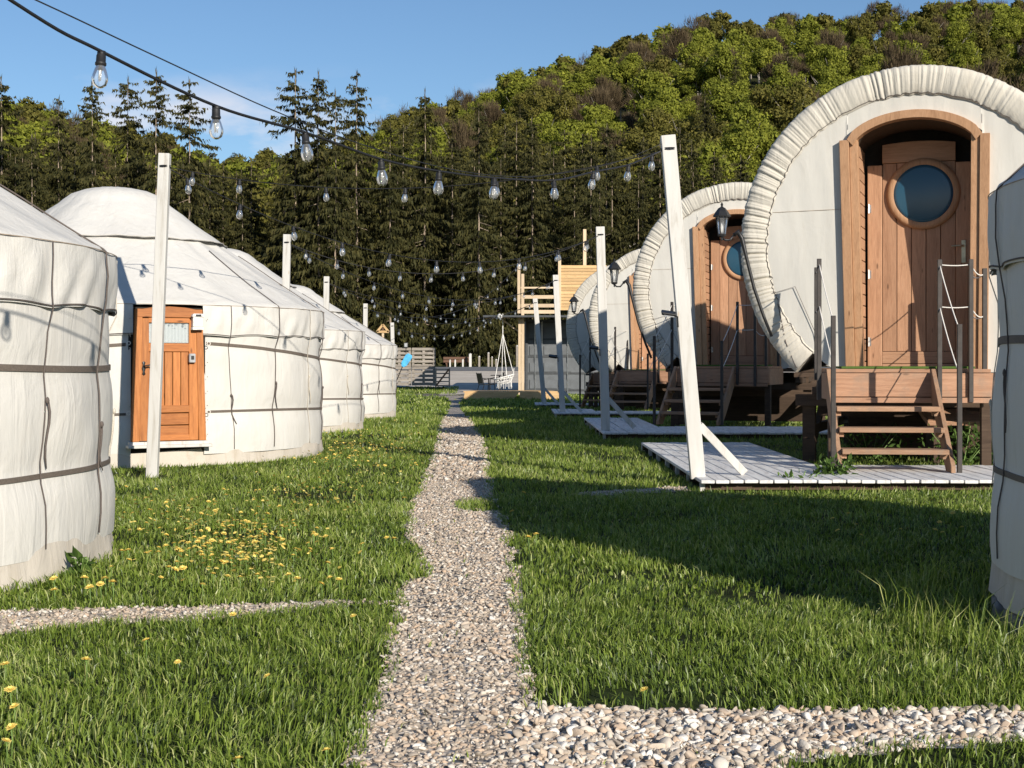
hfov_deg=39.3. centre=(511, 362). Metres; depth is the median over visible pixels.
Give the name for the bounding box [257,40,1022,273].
hill
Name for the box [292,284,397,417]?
yurt
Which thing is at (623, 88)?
leafy tree
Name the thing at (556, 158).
spruce tree
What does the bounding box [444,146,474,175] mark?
leafy tree
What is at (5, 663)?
dandelion
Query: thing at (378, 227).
spruce tree
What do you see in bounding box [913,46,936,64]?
leafy tree
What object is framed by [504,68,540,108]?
leafy tree
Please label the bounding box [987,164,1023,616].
yurt
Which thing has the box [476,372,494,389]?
garden chair
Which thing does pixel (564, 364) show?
door panel
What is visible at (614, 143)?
bare tree
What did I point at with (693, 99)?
bare tree
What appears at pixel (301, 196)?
spruce tree
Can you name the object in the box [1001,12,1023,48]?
leafy tree
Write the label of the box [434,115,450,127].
bare tree
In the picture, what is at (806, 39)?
leafy tree
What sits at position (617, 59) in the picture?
leafy tree
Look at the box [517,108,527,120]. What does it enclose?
leafy tree
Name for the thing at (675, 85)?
leafy tree
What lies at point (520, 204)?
spruce tree
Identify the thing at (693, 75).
leafy tree
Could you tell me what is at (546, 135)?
leafy tree
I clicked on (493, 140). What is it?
leafy tree
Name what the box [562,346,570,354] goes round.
door panel
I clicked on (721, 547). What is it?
grass
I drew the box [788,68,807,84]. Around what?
bare tree
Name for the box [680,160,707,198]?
spruce tree
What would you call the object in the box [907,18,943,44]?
leafy tree
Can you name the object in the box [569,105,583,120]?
bare tree
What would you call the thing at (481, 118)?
spruce tree
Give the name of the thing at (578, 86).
leafy tree
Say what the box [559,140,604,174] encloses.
leafy tree
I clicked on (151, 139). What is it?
spruce tree
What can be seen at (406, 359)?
blue paddle
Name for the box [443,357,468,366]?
roadside bench
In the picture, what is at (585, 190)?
spruce tree
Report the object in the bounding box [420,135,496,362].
spruce tree
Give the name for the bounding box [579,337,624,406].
wooden steps
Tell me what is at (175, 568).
dandelion
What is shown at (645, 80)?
leafy tree
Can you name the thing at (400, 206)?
spruce tree
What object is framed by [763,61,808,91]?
leafy tree
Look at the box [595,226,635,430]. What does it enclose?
wooden post
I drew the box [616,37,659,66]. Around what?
bare tree
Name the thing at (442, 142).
leafy tree
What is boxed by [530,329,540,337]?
door panel
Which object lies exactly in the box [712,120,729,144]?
leafy tree
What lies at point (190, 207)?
spruce tree
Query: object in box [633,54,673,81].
leafy tree
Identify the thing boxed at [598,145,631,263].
spruce tree
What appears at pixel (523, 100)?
leafy tree
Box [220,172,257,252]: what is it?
spruce tree
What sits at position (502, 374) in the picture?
garden chair
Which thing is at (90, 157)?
spruce tree
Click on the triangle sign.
(382, 331)
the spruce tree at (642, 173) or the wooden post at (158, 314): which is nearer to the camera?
the wooden post at (158, 314)
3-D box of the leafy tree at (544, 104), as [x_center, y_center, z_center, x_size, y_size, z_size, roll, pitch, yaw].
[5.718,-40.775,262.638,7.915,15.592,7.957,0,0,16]
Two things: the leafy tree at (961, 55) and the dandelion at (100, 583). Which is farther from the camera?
the leafy tree at (961, 55)
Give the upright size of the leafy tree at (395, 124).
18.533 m
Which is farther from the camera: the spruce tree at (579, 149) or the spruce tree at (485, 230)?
the spruce tree at (579, 149)
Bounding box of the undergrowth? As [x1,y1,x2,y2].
[371,293,565,365]
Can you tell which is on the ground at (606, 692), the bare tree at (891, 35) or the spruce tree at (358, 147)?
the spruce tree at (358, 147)
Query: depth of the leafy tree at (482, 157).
194.34 m
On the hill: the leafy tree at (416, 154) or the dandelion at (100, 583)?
the leafy tree at (416, 154)
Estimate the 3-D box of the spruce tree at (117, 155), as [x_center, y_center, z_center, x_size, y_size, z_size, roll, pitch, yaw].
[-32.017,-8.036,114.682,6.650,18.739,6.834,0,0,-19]
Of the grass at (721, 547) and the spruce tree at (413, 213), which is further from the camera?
the spruce tree at (413, 213)
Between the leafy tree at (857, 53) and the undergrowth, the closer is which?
the undergrowth
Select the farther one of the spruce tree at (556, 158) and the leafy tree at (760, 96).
the leafy tree at (760, 96)
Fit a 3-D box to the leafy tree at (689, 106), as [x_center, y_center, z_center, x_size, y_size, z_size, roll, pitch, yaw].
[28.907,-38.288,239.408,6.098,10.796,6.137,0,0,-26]
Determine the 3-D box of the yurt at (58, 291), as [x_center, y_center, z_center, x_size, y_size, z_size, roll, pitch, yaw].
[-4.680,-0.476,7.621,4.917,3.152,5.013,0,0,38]
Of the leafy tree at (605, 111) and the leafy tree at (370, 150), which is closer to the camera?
the leafy tree at (605, 111)
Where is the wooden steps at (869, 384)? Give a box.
[814,259,993,472]
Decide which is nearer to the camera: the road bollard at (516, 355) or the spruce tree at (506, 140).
the road bollard at (516, 355)
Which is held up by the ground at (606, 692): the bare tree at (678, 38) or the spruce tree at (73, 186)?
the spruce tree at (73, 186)
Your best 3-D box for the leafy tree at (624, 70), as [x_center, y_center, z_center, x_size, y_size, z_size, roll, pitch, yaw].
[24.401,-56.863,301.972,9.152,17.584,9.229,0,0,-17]
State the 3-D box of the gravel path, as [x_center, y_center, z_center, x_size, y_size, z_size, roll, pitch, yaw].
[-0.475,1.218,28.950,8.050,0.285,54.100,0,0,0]
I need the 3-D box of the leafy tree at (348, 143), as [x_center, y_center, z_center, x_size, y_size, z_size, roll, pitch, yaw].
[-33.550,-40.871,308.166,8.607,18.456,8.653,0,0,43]
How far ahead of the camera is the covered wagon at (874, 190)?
15.03 m
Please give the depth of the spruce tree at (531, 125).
120.08 m
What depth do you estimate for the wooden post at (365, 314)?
34.96 m
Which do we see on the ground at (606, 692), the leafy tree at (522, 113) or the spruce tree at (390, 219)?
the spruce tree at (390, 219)
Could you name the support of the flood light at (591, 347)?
attached to the wooden post at (606, 401)
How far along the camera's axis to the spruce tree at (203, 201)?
119.53 m
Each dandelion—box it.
[0,661,8,676]
[1,738,10,764]
[4,685,16,716]
[5,723,16,757]
[9,703,19,732]
[49,575,57,586]
[80,575,87,596]
[81,656,91,683]
[85,584,93,605]
[96,581,104,602]
[101,576,107,596]
[109,579,114,596]
[143,637,148,658]
[171,566,178,586]
[174,659,181,679]
[179,565,187,580]
[229,612,236,630]
[233,755,242,767]
[264,673,270,695]
[322,747,329,767]
[639,686,647,710]
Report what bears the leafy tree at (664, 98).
on the hill
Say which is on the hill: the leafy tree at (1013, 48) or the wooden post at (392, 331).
the leafy tree at (1013, 48)
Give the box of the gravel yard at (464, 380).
[396,371,524,394]
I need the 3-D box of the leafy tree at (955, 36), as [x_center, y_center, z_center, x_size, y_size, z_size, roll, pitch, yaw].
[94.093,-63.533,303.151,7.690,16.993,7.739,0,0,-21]
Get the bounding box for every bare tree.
[420,105,448,128]
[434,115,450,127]
[443,115,488,155]
[460,91,478,110]
[473,98,505,132]
[534,75,568,98]
[545,73,564,87]
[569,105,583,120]
[576,94,584,106]
[578,85,619,117]
[585,73,626,109]
[598,125,626,158]
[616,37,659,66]
[619,92,639,115]
[622,110,638,130]
[625,76,661,98]
[638,56,670,74]
[647,146,678,188]
[660,26,692,65]
[682,95,704,112]
[705,42,748,74]
[753,25,787,50]
[759,49,811,84]
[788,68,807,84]
[790,85,820,105]
[797,53,805,67]
[814,27,851,54]
[869,30,900,50]
[877,38,926,71]
[895,31,932,51]
[932,14,948,46]
[964,53,1008,81]
[1013,70,1023,88]
[1016,39,1023,59]
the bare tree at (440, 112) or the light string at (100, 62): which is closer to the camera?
the light string at (100, 62)
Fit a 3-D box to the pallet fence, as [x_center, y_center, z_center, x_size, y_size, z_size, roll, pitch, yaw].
[-4.211,0.171,60.059,2.007,1.582,0.167,0,0,0]
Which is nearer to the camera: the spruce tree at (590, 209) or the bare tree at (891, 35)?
the spruce tree at (590, 209)
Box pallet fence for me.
[395,348,434,384]
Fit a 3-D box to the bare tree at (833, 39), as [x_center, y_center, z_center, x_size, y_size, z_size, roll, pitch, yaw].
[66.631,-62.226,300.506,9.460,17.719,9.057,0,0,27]
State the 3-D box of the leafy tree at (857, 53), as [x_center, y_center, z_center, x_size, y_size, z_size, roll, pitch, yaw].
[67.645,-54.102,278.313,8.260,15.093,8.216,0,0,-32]
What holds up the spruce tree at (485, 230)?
on the ground at (606, 692)
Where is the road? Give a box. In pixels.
[396,367,830,370]
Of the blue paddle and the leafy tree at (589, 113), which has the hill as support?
the leafy tree at (589, 113)
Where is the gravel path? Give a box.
[0,395,1022,767]
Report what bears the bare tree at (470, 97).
on the hill
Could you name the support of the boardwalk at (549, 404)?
on the ground at (606, 692)
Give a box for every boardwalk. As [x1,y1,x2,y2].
[534,402,624,406]
[551,409,700,416]
[584,417,843,438]
[641,442,993,490]
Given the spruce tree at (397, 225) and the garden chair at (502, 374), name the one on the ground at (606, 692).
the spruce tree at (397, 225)
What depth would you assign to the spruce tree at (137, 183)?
113.74 m
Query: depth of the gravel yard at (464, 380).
69.88 m
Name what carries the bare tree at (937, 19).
on the hill
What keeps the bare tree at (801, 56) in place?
on the hill
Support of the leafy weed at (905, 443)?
on the ground at (606, 692)
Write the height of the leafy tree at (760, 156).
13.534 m
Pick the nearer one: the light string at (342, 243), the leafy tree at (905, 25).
the light string at (342, 243)
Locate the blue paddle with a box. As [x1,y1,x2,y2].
[397,353,411,378]
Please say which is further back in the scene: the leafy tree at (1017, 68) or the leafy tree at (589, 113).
the leafy tree at (1017, 68)
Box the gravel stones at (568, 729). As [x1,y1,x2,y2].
[0,616,1023,767]
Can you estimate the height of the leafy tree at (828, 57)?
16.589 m
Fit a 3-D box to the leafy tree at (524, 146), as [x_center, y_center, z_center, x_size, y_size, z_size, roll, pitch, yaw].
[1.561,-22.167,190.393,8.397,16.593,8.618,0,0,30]
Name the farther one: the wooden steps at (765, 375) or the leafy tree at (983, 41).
the leafy tree at (983, 41)
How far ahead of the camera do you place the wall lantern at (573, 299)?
34.99 m
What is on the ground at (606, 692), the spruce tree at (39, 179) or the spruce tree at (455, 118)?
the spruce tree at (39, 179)
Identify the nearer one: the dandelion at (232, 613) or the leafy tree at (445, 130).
the dandelion at (232, 613)
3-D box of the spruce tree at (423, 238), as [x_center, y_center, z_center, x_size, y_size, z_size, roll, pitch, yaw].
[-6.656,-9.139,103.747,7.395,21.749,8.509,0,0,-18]
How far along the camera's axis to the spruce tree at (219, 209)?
122.44 m
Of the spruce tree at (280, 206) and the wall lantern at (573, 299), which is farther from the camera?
the spruce tree at (280, 206)
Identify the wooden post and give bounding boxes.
[146,153,170,477]
[282,234,290,290]
[323,276,329,309]
[363,304,367,327]
[390,322,395,395]
[533,298,558,403]
[553,275,581,411]
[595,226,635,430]
[660,134,747,478]
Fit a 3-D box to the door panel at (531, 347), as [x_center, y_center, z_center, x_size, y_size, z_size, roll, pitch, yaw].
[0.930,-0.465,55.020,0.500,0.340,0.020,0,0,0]
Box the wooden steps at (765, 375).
[653,302,782,425]
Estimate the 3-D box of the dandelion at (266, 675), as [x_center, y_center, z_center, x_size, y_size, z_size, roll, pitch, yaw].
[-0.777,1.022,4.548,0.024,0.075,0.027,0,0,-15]
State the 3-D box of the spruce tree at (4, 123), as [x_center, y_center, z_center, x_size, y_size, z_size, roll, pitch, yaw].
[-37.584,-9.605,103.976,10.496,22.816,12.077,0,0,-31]
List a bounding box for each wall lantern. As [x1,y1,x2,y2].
[569,295,598,362]
[608,259,651,358]
[713,203,772,336]
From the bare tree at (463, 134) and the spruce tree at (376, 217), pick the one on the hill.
the bare tree at (463, 134)
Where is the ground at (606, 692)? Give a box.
[0,364,1023,767]
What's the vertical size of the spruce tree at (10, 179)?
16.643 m
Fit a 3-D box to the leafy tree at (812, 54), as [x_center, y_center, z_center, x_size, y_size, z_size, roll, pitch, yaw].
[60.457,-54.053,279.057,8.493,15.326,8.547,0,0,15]
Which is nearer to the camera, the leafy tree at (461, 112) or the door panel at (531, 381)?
the door panel at (531, 381)
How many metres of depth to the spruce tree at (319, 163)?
99.52 m
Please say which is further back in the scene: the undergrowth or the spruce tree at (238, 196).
the spruce tree at (238, 196)
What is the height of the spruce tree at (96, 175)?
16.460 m
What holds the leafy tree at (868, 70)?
on the hill
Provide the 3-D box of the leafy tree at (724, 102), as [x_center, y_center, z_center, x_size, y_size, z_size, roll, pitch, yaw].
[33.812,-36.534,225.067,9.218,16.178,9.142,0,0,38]
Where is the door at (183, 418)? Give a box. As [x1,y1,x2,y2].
[125,306,212,452]
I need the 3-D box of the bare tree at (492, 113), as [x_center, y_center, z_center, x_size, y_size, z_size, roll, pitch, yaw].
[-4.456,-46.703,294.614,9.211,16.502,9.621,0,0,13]
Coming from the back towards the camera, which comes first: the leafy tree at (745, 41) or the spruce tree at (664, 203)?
the leafy tree at (745, 41)
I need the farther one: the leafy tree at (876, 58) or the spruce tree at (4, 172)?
the leafy tree at (876, 58)
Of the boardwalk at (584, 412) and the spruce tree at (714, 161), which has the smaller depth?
the boardwalk at (584, 412)
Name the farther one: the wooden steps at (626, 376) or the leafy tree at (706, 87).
the leafy tree at (706, 87)
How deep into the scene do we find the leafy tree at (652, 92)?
229.34 m
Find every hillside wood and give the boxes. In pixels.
[15,0,1023,255]
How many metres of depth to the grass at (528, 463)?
13.97 m
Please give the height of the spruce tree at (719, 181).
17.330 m
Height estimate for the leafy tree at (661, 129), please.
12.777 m
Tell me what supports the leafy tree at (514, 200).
on the hill
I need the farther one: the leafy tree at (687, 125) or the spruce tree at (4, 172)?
the leafy tree at (687, 125)
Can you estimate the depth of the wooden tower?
53.37 m
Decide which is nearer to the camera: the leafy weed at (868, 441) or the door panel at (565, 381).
the leafy weed at (868, 441)
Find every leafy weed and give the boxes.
[62,546,95,577]
[777,468,818,490]
[813,452,857,475]
[840,426,910,463]
[864,422,925,456]
[916,421,992,464]
[953,422,992,462]
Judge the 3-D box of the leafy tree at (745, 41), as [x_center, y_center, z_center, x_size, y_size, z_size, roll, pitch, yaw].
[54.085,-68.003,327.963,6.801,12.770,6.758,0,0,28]
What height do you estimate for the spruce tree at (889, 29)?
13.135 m
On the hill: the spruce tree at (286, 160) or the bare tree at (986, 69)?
the bare tree at (986, 69)
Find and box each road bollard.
[469,353,471,366]
[516,345,517,366]
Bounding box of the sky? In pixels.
[0,0,1023,162]
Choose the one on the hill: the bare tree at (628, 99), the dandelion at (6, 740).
the bare tree at (628, 99)
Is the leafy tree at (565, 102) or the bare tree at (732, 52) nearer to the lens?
the leafy tree at (565, 102)
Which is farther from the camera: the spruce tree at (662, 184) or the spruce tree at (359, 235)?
the spruce tree at (662, 184)
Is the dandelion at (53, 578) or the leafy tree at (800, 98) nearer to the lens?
the dandelion at (53, 578)
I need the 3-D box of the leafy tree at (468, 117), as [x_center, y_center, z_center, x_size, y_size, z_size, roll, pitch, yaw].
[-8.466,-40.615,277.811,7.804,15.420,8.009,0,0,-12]
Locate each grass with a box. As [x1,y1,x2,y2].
[0,490,991,600]
[111,435,992,496]
[322,411,843,439]
[396,385,817,414]
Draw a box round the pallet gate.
[435,368,449,386]
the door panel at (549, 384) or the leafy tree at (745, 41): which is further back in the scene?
the leafy tree at (745, 41)
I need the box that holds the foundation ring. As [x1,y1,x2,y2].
[991,594,1023,640]
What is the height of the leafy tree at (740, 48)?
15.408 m
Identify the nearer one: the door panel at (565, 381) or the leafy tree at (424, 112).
the door panel at (565, 381)
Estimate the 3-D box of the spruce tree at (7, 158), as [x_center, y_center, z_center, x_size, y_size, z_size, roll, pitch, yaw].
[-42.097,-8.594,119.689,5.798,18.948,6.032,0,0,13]
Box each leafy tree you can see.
[340,129,369,161]
[349,140,384,162]
[371,128,401,154]
[382,114,416,145]
[399,133,413,152]
[404,130,454,231]
[410,110,441,133]
[410,123,448,150]
[440,117,470,140]
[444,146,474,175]
[450,154,495,198]
[451,108,469,124]
[459,112,482,128]
[465,91,495,114]
[475,91,511,113]
[482,124,512,159]
[484,146,500,167]
[485,177,537,230]
[488,111,528,136]
[491,132,552,174]
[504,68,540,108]
[508,84,537,115]
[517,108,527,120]
[524,109,561,140]
[525,83,559,120]
[525,96,555,126]
[539,130,552,154]
[543,161,604,206]
[546,119,599,153]
[549,78,560,89]
[550,126,595,155]
[552,89,584,124]
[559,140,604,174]
[560,71,598,100]
[573,102,617,143]
[582,59,610,85]
[586,104,615,120]
[590,67,617,88]
[591,149,650,252]
[596,115,627,135]
[604,172,658,246]
[606,51,642,114]
[610,112,620,123]
[613,56,620,66]
[614,127,661,160]
[615,84,628,121]
[617,122,628,135]
[625,69,674,114]
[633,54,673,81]
[633,106,679,137]
[635,89,682,123]
[638,85,687,120]
[656,118,684,135]
[662,112,707,145]
[668,60,682,77]
[669,73,695,102]
[675,33,710,63]
[675,54,707,97]
[676,131,735,176]
[678,56,706,70]
[678,100,701,118]
[679,137,739,197]
[682,93,697,101]
[684,52,706,94]
[695,113,718,133]
[701,77,729,99]
[701,78,752,125]
[702,38,750,86]
[705,43,715,53]
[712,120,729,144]
[720,128,764,173]
[722,98,780,162]
[729,77,753,98]
[730,44,750,74]
[734,162,756,182]
[736,90,775,120]
[738,37,756,82]
[744,36,785,79]
[744,37,767,83]
[745,71,750,88]
[745,83,786,129]
[757,120,781,165]
[762,15,797,48]
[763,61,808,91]
[764,80,816,131]
[781,48,802,63]
[782,79,800,93]
[792,28,825,83]
[803,43,834,85]
[810,83,833,97]
[812,48,851,80]
[814,63,855,87]
[817,26,844,42]
[838,35,869,57]
[844,14,878,44]
[844,43,874,76]
[852,65,877,78]
[858,53,890,71]
[869,36,889,53]
[893,39,922,63]
[896,20,917,39]
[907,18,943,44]
[913,43,946,64]
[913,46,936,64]
[941,21,976,57]
[941,51,955,66]
[949,45,983,68]
[964,17,995,54]
[980,52,1008,77]
[983,47,1009,57]
[986,12,1023,46]
[994,36,1015,50]
[1000,43,1022,60]
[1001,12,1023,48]
[1002,58,1020,82]
[1004,6,1023,50]
[1008,56,1023,85]
[1015,54,1023,86]
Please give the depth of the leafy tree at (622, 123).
230.24 m
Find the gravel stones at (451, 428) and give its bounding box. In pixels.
[422,415,491,480]
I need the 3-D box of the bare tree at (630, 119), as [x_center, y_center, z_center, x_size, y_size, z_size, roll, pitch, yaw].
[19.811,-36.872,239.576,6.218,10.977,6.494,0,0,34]
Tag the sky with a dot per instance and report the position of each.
(398, 49)
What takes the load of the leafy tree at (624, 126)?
on the hill
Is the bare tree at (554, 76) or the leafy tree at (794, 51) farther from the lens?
the bare tree at (554, 76)
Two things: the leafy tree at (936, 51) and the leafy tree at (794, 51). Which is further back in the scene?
the leafy tree at (794, 51)
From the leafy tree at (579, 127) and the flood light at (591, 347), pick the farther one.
the leafy tree at (579, 127)
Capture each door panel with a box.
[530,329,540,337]
[530,346,537,354]
[530,363,538,371]
[530,380,539,388]
[544,329,555,337]
[544,346,556,354]
[544,363,556,371]
[544,380,556,388]
[558,380,570,388]
[561,329,566,337]
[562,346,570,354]
[563,363,570,371]
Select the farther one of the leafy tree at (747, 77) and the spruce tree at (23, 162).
the leafy tree at (747, 77)
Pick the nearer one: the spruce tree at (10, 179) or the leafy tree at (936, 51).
the spruce tree at (10, 179)
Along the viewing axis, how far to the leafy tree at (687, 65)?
282.25 m
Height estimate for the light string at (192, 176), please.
0.409 m
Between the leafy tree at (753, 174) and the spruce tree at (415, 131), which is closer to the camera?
the leafy tree at (753, 174)
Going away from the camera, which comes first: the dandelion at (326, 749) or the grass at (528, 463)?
the dandelion at (326, 749)
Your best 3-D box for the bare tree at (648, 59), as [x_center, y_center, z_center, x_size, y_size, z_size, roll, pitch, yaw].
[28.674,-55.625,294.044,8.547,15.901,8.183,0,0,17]
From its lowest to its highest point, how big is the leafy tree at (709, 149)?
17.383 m
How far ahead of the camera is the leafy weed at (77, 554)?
7.19 m
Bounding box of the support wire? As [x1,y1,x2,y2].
[35,0,660,176]
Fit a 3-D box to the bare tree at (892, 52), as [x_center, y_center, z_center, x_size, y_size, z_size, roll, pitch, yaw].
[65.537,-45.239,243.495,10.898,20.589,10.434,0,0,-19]
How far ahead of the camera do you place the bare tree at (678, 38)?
319.32 m
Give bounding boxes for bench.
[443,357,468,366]
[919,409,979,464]
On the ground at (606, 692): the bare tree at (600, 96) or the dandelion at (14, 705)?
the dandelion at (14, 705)
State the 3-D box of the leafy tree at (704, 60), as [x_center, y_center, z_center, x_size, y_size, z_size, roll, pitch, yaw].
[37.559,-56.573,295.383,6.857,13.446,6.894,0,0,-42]
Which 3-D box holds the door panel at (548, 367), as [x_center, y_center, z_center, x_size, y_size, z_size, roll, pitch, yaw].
[1.480,0.183,55.020,0.500,0.340,0.020,0,0,0]
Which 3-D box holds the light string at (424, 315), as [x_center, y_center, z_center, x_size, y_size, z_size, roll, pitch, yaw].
[-1.443,-1.391,35.601,0.058,0.872,16.371,0,0,15]
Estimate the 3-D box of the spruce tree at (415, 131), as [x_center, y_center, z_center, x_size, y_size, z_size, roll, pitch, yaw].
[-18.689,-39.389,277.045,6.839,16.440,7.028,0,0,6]
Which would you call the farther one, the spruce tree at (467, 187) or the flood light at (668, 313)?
the spruce tree at (467, 187)
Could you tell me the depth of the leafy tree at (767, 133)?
183.92 m
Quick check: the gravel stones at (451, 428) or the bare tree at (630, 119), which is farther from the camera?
the bare tree at (630, 119)
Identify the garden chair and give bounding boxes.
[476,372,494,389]
[488,372,504,389]
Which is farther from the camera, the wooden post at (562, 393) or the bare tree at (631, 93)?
the bare tree at (631, 93)
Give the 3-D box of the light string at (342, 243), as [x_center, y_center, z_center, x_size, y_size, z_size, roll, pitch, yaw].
[-0.997,-1.463,17.099,0.076,0.776,8.515,0,0,32]
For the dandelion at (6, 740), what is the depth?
3.80 m
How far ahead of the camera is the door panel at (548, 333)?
55.01 m
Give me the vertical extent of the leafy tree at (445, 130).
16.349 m
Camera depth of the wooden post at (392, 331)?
34.17 m
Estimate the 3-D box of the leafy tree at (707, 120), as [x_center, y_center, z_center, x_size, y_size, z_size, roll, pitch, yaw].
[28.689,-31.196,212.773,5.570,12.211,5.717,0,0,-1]
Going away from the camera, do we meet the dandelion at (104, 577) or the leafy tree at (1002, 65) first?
the dandelion at (104, 577)
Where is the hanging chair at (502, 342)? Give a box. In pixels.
[494,318,513,388]
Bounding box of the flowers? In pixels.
[97,420,437,581]
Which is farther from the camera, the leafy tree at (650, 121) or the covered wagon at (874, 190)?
the leafy tree at (650, 121)
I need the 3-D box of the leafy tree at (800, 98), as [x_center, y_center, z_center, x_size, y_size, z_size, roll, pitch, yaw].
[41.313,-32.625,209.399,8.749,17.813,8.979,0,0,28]
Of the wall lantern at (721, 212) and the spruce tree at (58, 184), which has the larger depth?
the spruce tree at (58, 184)
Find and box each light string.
[8,0,661,199]
[170,152,655,202]
[171,169,597,273]
[291,237,595,282]
[291,245,553,306]
[330,284,532,323]
[331,281,552,310]
[368,307,524,327]
[372,268,516,322]
[394,313,499,340]
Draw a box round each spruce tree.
[0,76,43,199]
[0,132,17,190]
[1,157,35,203]
[3,151,16,192]
[11,132,51,212]
[13,153,30,199]
[19,132,51,208]
[28,156,49,205]
[35,95,79,212]
[45,131,80,200]
[45,149,65,202]
[49,134,91,207]
[50,168,72,202]
[60,77,123,196]
[77,137,104,189]
[80,159,109,186]
[103,148,126,186]
[105,77,154,187]
[121,151,153,193]
[122,67,195,224]
[133,153,153,191]
[163,76,221,241]
[169,171,184,210]
[172,165,192,214]
[185,175,213,236]
[193,152,233,242]
[193,178,225,233]
[203,162,235,247]
[204,192,228,242]
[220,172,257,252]
[225,196,257,257]
[226,164,281,270]
[226,170,263,261]
[242,68,344,290]
[258,178,291,273]
[265,191,292,274]
[268,72,368,313]
[287,168,311,218]
[291,91,367,323]
[291,192,317,284]
[312,71,399,341]
[337,145,378,302]
[337,153,371,304]
[352,121,437,364]
[358,175,404,334]
[363,163,386,298]
[364,163,428,341]
[373,87,470,363]
[379,125,428,231]
[388,176,443,347]
[391,172,406,266]
[399,171,446,334]
[400,135,471,360]
[408,119,421,143]
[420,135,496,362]
[427,149,458,326]
[433,148,513,347]
[434,163,466,319]
[437,105,517,365]
[443,144,489,314]
[446,111,457,126]
[449,168,494,336]
[459,150,485,298]
[466,159,531,364]
[471,110,488,136]
[485,123,523,314]
[488,119,551,327]
[492,127,567,364]
[499,134,564,356]
[504,116,552,289]
[507,165,549,325]
[513,104,526,122]
[534,144,571,289]
[535,150,573,318]
[547,127,586,264]
[547,165,594,314]
[560,134,613,319]
[563,134,601,261]
[563,159,609,264]
[572,123,637,264]
[582,166,620,265]
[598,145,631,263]
[616,174,651,259]
[618,137,663,244]
[624,151,664,253]
[633,141,664,231]
[644,169,663,226]
[652,178,682,224]
[656,127,698,214]
[678,140,705,193]
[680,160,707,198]
[691,93,719,141]
[703,152,727,187]
[707,167,725,184]
[726,59,745,87]
[727,155,752,182]
[780,45,795,72]
[883,21,897,37]
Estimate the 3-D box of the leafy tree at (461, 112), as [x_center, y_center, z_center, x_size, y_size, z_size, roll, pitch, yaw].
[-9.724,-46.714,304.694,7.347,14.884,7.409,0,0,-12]
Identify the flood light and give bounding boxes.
[549,354,558,361]
[589,345,600,355]
[661,310,678,326]
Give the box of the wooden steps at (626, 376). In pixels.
[608,327,678,409]
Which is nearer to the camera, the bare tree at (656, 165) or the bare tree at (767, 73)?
the bare tree at (656, 165)
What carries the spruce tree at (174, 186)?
on the ground at (606, 692)
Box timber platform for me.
[463,390,558,399]
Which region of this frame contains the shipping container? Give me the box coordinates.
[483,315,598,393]
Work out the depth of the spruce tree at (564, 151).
121.96 m
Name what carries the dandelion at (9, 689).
on the ground at (606, 692)
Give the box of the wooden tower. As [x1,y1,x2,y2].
[517,229,606,394]
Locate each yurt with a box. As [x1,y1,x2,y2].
[0,184,117,590]
[43,187,324,467]
[227,248,365,432]
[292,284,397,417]
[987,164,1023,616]
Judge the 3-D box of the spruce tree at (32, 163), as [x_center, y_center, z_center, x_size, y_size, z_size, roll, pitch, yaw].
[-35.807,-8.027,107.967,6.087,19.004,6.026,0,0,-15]
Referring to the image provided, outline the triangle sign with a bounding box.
[377,324,388,336]
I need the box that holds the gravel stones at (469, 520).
[0,479,687,619]
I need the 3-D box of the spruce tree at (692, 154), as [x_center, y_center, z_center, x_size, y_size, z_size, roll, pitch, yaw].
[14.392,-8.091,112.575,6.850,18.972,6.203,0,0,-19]
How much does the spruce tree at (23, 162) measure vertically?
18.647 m
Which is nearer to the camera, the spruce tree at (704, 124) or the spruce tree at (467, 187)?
the spruce tree at (467, 187)
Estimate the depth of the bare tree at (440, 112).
334.42 m
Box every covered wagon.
[566,265,634,407]
[589,249,700,410]
[633,182,830,425]
[741,64,1023,462]
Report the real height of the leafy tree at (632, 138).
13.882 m
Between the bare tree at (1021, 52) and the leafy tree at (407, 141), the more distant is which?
the leafy tree at (407, 141)
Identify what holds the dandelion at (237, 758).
on the ground at (606, 692)
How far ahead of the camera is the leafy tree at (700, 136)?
161.21 m
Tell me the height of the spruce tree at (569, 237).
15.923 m
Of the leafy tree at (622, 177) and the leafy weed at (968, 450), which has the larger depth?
the leafy tree at (622, 177)
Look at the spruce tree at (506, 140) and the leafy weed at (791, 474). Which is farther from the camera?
the spruce tree at (506, 140)
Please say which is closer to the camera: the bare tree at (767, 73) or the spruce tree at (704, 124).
the spruce tree at (704, 124)
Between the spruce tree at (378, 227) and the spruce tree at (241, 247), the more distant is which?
the spruce tree at (378, 227)
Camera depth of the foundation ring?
5.83 m
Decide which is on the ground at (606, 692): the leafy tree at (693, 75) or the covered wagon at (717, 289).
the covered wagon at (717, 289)
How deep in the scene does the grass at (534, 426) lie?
24.72 m
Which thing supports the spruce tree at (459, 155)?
on the ground at (606, 692)
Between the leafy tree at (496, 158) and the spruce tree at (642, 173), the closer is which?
the spruce tree at (642, 173)
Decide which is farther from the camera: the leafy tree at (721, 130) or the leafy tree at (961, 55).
the leafy tree at (961, 55)
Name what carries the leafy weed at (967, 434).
on the ground at (606, 692)
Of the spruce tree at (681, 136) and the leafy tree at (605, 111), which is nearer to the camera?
the spruce tree at (681, 136)

